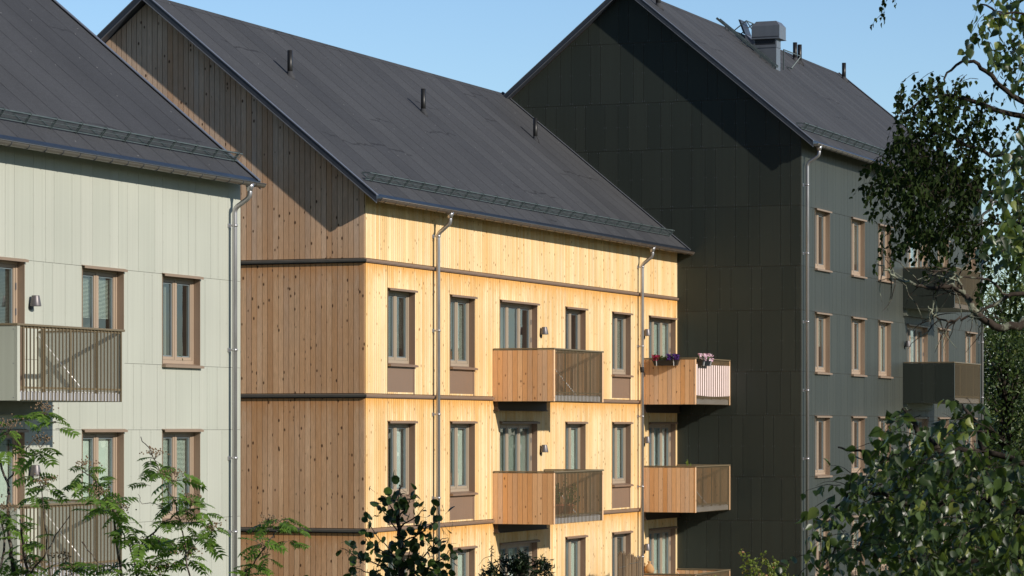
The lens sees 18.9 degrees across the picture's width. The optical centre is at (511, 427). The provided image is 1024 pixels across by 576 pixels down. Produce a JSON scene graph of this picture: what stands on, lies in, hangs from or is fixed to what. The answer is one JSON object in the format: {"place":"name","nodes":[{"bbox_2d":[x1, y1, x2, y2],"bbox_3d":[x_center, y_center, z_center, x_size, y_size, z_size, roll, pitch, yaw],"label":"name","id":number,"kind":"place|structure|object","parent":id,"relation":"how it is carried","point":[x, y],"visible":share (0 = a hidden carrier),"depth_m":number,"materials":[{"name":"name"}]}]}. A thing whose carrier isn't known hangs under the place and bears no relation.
{"place":"outdoors","nodes":[
{"label":"outdoors","id":0,"kind":"place"},
{"bbox_2d":[0,0,266,575],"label":"sage house","id":1,"kind":"structure","parent":0,"point":[121,182],"depth_m":58.05,"materials":[{"name":"wood"}]},
{"bbox_2d":[0,256,28,390],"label":"window","id":2,"kind":"structure","parent":1,"relation":"in","point":[16,266],"depth_m":54.33,"materials":[{"name":"wood"}]},
{"bbox_2d":[0,429,28,562],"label":"window","id":3,"kind":"structure","parent":1,"relation":"in","point":[16,495],"depth_m":54.28,"materials":[{"name":"wood"}]},
{"bbox_2d":[82,265,127,332],"bbox_3d":[-7.657,-2.085,57.056,0.337,1.770,1.635,0,0,21],"label":"window","id":4,"kind":"structure","parent":1,"relation":"in","point":[115,276],"depth_m":57.51,"materials":[{"name":"wood"}]},
{"bbox_2d":[82,429,127,499],"bbox_3d":[-7.657,0.915,57.056,0.337,1.770,1.635,0,0,21],"label":"window","id":5,"kind":"structure","parent":1,"relation":"in","point":[95,446],"depth_m":57.57,"materials":[{"name":"metal"}]},
{"bbox_2d":[162,273,203,368],"bbox_3d":[-6.549,-2.062,59.993,0.417,1.815,1.635,0,0,21],"label":"window","id":6,"kind":"structure","parent":1,"relation":"in","point":[192,283],"depth_m":60.30,"materials":[{"name":"metal"}]},
{"bbox_2d":[162,429,203,522],"bbox_3d":[-6.517,0.938,59.981,0.348,1.815,1.635,0,0,21],"label":"window","id":7,"kind":"structure","parent":1,"relation":"in","point":[192,436],"depth_m":60.40,"materials":[{"name":"wood"}]},
{"bbox_2d":[97,0,730,575],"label":"timber house","id":8,"kind":"structure","parent":0,"point":[461,296],"depth_m":73.65,"materials":[{"name":"brown wood"}]},
{"bbox_2d":[388,552,414,575],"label":"window","id":9,"kind":"structure","parent":8,"relation":"in","point":[405,555],"depth_m":70.46,"materials":[{"name":"metal"}]},
{"bbox_2d":[387,287,418,393],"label":"window","id":10,"kind":"structure","parent":8,"relation":"in","point":[401,377],"depth_m":70.33,"materials":[{"name":"wood"}]},
{"bbox_2d":[388,421,417,525],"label":"window","id":11,"kind":"structure","parent":8,"relation":"in","point":[402,433],"depth_m":70.74,"materials":[{"name":"metal"}]},
{"bbox_2d":[450,294,477,395],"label":"window","id":12,"kind":"structure","parent":8,"relation":"in","point":[462,381],"depth_m":73.92,"materials":[{"name":"metal"}]},
{"bbox_2d":[450,421,477,519],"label":"window","id":13,"kind":"structure","parent":8,"relation":"in","point":[462,496],"depth_m":73.99,"materials":[{"name":"wood"}]},
{"bbox_2d":[450,545,477,575],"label":"window","id":14,"kind":"structure","parent":8,"relation":"in","point":[468,559],"depth_m":74.19,"materials":[{"name":"metal"}]},
{"bbox_2d":[499,539,539,575],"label":"window","id":15,"kind":"structure","parent":8,"relation":"in","point":[507,547],"depth_m":77.41,"materials":[{"name":"glass"}]},
{"bbox_2d":[500,299,539,347],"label":"window","id":16,"kind":"structure","parent":8,"relation":"in","point":[531,308],"depth_m":77.39,"materials":[{"name":"metal"}]},
{"bbox_2d":[500,421,539,470],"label":"window","id":17,"kind":"structure","parent":8,"relation":"in","point":[520,449],"depth_m":77.45,"materials":[{"name":"metal"}]},
{"bbox_2d":[559,487,562,514],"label":"potted plant","id":18,"kind":"object","parent":8,"relation":"on","point":[559,500],"visible":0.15,"depth_m":75.96,"materials":[{"name":"green plant"}]},
{"bbox_2d":[562,478,580,513],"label":"potted plant","id":19,"kind":"object","parent":8,"relation":"on","point":[569,501],"visible":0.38,"depth_m":76.79,"materials":[{"name":"green plant"}]},
{"bbox_2d":[565,306,587,349],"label":"window","id":20,"kind":"structure","parent":8,"relation":"in","point":[580,313],"depth_m":81.56,"materials":[{"name":"metal"}]},
{"bbox_2d":[565,421,587,468],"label":"window","id":21,"kind":"structure","parent":8,"relation":"in","point":[580,430],"depth_m":81.54,"materials":[{"name":"metal"}]},
{"bbox_2d":[565,535,587,575],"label":"window","id":22,"kind":"structure","parent":8,"relation":"in","point":[579,555],"depth_m":81.54,"materials":[{"name":"glass"}]},
{"bbox_2d":[612,530,632,575],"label":"window","id":23,"kind":"structure","parent":8,"relation":"in","point":[625,536],"depth_m":84.50,"materials":[{"name":"metal"}]},
{"bbox_2d":[612,311,633,399],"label":"window","id":24,"kind":"structure","parent":8,"relation":"in","point":[621,384],"depth_m":84.81,"materials":[{"name":"wood"}]},
{"bbox_2d":[612,422,633,507],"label":"window","id":25,"kind":"structure","parent":8,"relation":"in","point":[621,488],"depth_m":84.83,"materials":[{"name":"wood"}]},
{"bbox_2d":[644,561,653,572],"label":"vase","id":26,"kind":"object","parent":8,"relation":"hanging from","point":[649,567],"visible":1,"depth_m":86.02,"materials":[{"name":"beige ceramic"}]},
{"bbox_2d":[649,315,677,359],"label":"window","id":27,"kind":"structure","parent":8,"relation":"in","point":[670,322],"depth_m":88.04,"materials":[{"name":"metal"}]},
{"bbox_2d":[649,422,677,465],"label":"window","id":28,"kind":"structure","parent":8,"relation":"in","point":[656,429],"depth_m":88.21,"materials":[{"name":"glass"}]},
{"bbox_2d":[649,526,677,573],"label":"window","id":29,"kind":"structure","parent":8,"relation":"in","point":[670,532],"depth_m":88.51,"materials":[{"name":"metal"}]},
{"bbox_2d":[652,353,679,365],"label":"flower box","id":30,"kind":"object","parent":8,"relation":"hanging from","point":[669,360],"visible":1,"depth_m":85.45,"materials":[{"name":"black plastic"}]},
{"bbox_2d":[697,353,713,365],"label":"flower box","id":31,"kind":"object","parent":8,"relation":"hanging from","point":[705,359],"visible":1,"depth_m":85.58,"materials":[{"name":"black plastic"}]},
{"bbox_2d":[696,364,729,396],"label":"privacy cloth","id":32,"kind":"object","parent":8,"relation":"attached to","point":[726,380],"visible":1,"depth_m":86.92,"materials":[{"name":"white fabric"}]},
{"bbox_2d":[478,546,554,575],"bbox_3d":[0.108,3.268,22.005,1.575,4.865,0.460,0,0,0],"label":"bush","id":33,"kind":"object","parent":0,"point":[519,564],"visible":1,"depth_m":21.98,"materials":[{"name":"green plant"}]},
{"bbox_2d":[56,0,1023,420],"label":"sky","id":34,"kind":"structure","parent":0,"point":[488,44],"materials":[{"name":"blue"}]},
{"bbox_2d":[689,549,793,575],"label":"young tree","id":35,"kind":"object","parent":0,"point":[770,567],"visible":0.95,"depth_m":57.99,"materials":[{"name":"green plant"}]},
{"bbox_2d":[503,0,996,575],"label":"dark house","id":36,"kind":"structure","parent":0,"point":[737,162],"depth_m":89.17,"materials":[{"name":"wood"}]},
{"bbox_2d":[815,518,830,575],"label":"window","id":37,"kind":"structure","parent":36,"relation":"in","point":[822,533],"depth_m":90.34,"materials":[{"name":"metal"}]},
{"bbox_2d":[815,208,832,272],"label":"window","id":38,"kind":"structure","parent":36,"relation":"in","point":[824,266],"depth_m":90.34,"materials":[{"name":"metal"}]},
{"bbox_2d":[815,312,832,374],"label":"window","id":39,"kind":"structure","parent":36,"relation":"in","point":[824,369],"depth_m":90.34,"materials":[{"name":"wood"}]},
{"bbox_2d":[815,415,832,477],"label":"window","id":40,"kind":"structure","parent":36,"relation":"in","point":[824,472],"depth_m":90.34,"materials":[{"name":"wood"}]},
{"bbox_2d":[851,217,867,278],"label":"window","id":41,"kind":"structure","parent":36,"relation":"in","point":[857,225],"depth_m":94.10,"materials":[{"name":"wood"}]},
{"bbox_2d":[851,316,867,376],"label":"window","id":42,"kind":"structure","parent":36,"relation":"in","point":[857,323],"depth_m":94.10,"materials":[{"name":"wood"}]},
{"bbox_2d":[851,416,867,474],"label":"window","id":43,"kind":"structure","parent":36,"relation":"in","point":[857,426],"depth_m":94.10,"materials":[{"name":"wood"}]},
{"bbox_2d":[851,514,867,575],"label":"window","id":44,"kind":"structure","parent":36,"relation":"in","point":[858,535],"depth_m":93.85,"materials":[{"name":"wood"}]},
{"bbox_2d":[878,416,890,471],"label":"window","id":45,"kind":"structure","parent":36,"relation":"in","point":[881,424],"depth_m":96.88,"materials":[{"name":"wood"}]},
{"bbox_2d":[878,530,890,570],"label":"window","id":46,"kind":"structure","parent":36,"relation":"in","point":[882,565],"depth_m":96.52,"materials":[{"name":"wood"}]},
{"bbox_2d":[878,223,893,283],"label":"window","id":47,"kind":"structure","parent":36,"relation":"in","point":[885,241],"depth_m":97.09,"materials":[{"name":"wood"}]},
{"bbox_2d":[878,320,893,378],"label":"window","id":48,"kind":"structure","parent":36,"relation":"in","point":[884,327],"depth_m":97.09,"materials":[{"name":"wood"}]},
{"bbox_2d":[907,236,927,268],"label":"window","id":49,"kind":"structure","parent":36,"relation":"in","point":[919,263],"depth_m":100.93,"materials":[{"name":"glass"}]},
{"bbox_2d":[907,324,929,361],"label":"window","id":50,"kind":"structure","parent":36,"relation":"in","point":[918,351],"depth_m":101.27,"materials":[{"name":"wood"}]},
{"bbox_2d":[907,417,929,455],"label":"window","id":51,"kind":"structure","parent":36,"relation":"in","point":[919,419],"depth_m":100.88,"materials":[{"name":"wood"}]},
{"bbox_2d":[938,241,950,266],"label":"window","id":52,"kind":"structure","parent":36,"relation":"in","point":[945,262],"depth_m":104.65,"materials":[{"name":"metal"}]},
{"bbox_2d":[938,328,950,361],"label":"window","id":53,"kind":"structure","parent":36,"relation":"in","point":[942,356],"depth_m":104.57,"materials":[{"name":"wood"}]},
{"bbox_2d":[938,417,950,438],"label":"window","id":54,"kind":"structure","parent":36,"relation":"in","point":[941,418],"depth_m":104.60,"materials":[{"name":"wood"}]},
{"bbox_2d":[966,247,976,270],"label":"window","id":55,"kind":"structure","parent":36,"relation":"in","point":[973,261],"depth_m":108.52,"materials":[{"name":"metal"}]},
{"bbox_2d":[965,331,977,362],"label":"window","id":56,"kind":"structure","parent":36,"relation":"in","point":[970,356],"depth_m":108.46,"materials":[{"name":"wood"}]},
{"bbox_2d":[966,418,977,455],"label":"window","id":57,"kind":"structure","parent":36,"relation":"in","point":[973,438],"depth_m":108.52,"materials":[{"name":"wood"}]},
{"bbox_2d":[984,253,1023,457],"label":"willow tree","id":58,"kind":"object","parent":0,"point":[990,299],"visible":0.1,"depth_m":127.44,"materials":[{"name":"green plant"}]},
{"label":"ground","id":59,"kind":"structure","parent":0,"visible":0},
{"bbox_2d":[0,401,311,575],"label":"rowan tree","id":60,"kind":"object","parent":59,"relation":"on","point":[167,547],"visible":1,"depth_m":16.97,"materials":[{"name":"green plant"}]},
{"bbox_2d":[304,470,462,575],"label":"aspen tree","id":61,"kind":"object","parent":59,"relation":"on","point":[401,564],"visible":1,"depth_m":14.88,"materials":[{"name":"green plant"}]},
{"bbox_2d":[618,551,640,575],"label":"reed screen","id":62,"kind":"object","parent":59,"relation":"on","point":[629,564],"visible":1,"depth_m":81.00,"materials":[{"name":"wood"}]},
{"bbox_2d":[775,0,1023,575],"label":"birch tree","id":63,"kind":"object","parent":59,"relation":"on","point":[922,516],"visible":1,"depth_m":10.33,"materials":[{"name":"green plant"}]},
{"bbox_2d":[849,0,1023,451],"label":"birch tree","id":64,"kind":"object","parent":59,"relation":"on","point":[957,177],"visible":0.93,"depth_m":19.79,"materials":[{"name":"green plant"}]},
{"bbox_2d":[984,302,1023,542],"bbox_3d":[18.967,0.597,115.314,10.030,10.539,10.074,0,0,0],"label":"deciduous tree","id":65,"kind":"object","parent":59,"relation":"on","point":[1006,390],"visible":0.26,"depth_m":114.93,"materials":[{"name":"green plant"}]},
{"bbox_2d":[984,374,1023,467],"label":"deciduous tree","id":66,"kind":"object","parent":59,"relation":"on","point":[994,411],"depth_m":133.68,"materials":[{"name":"green plant"}]}
]}

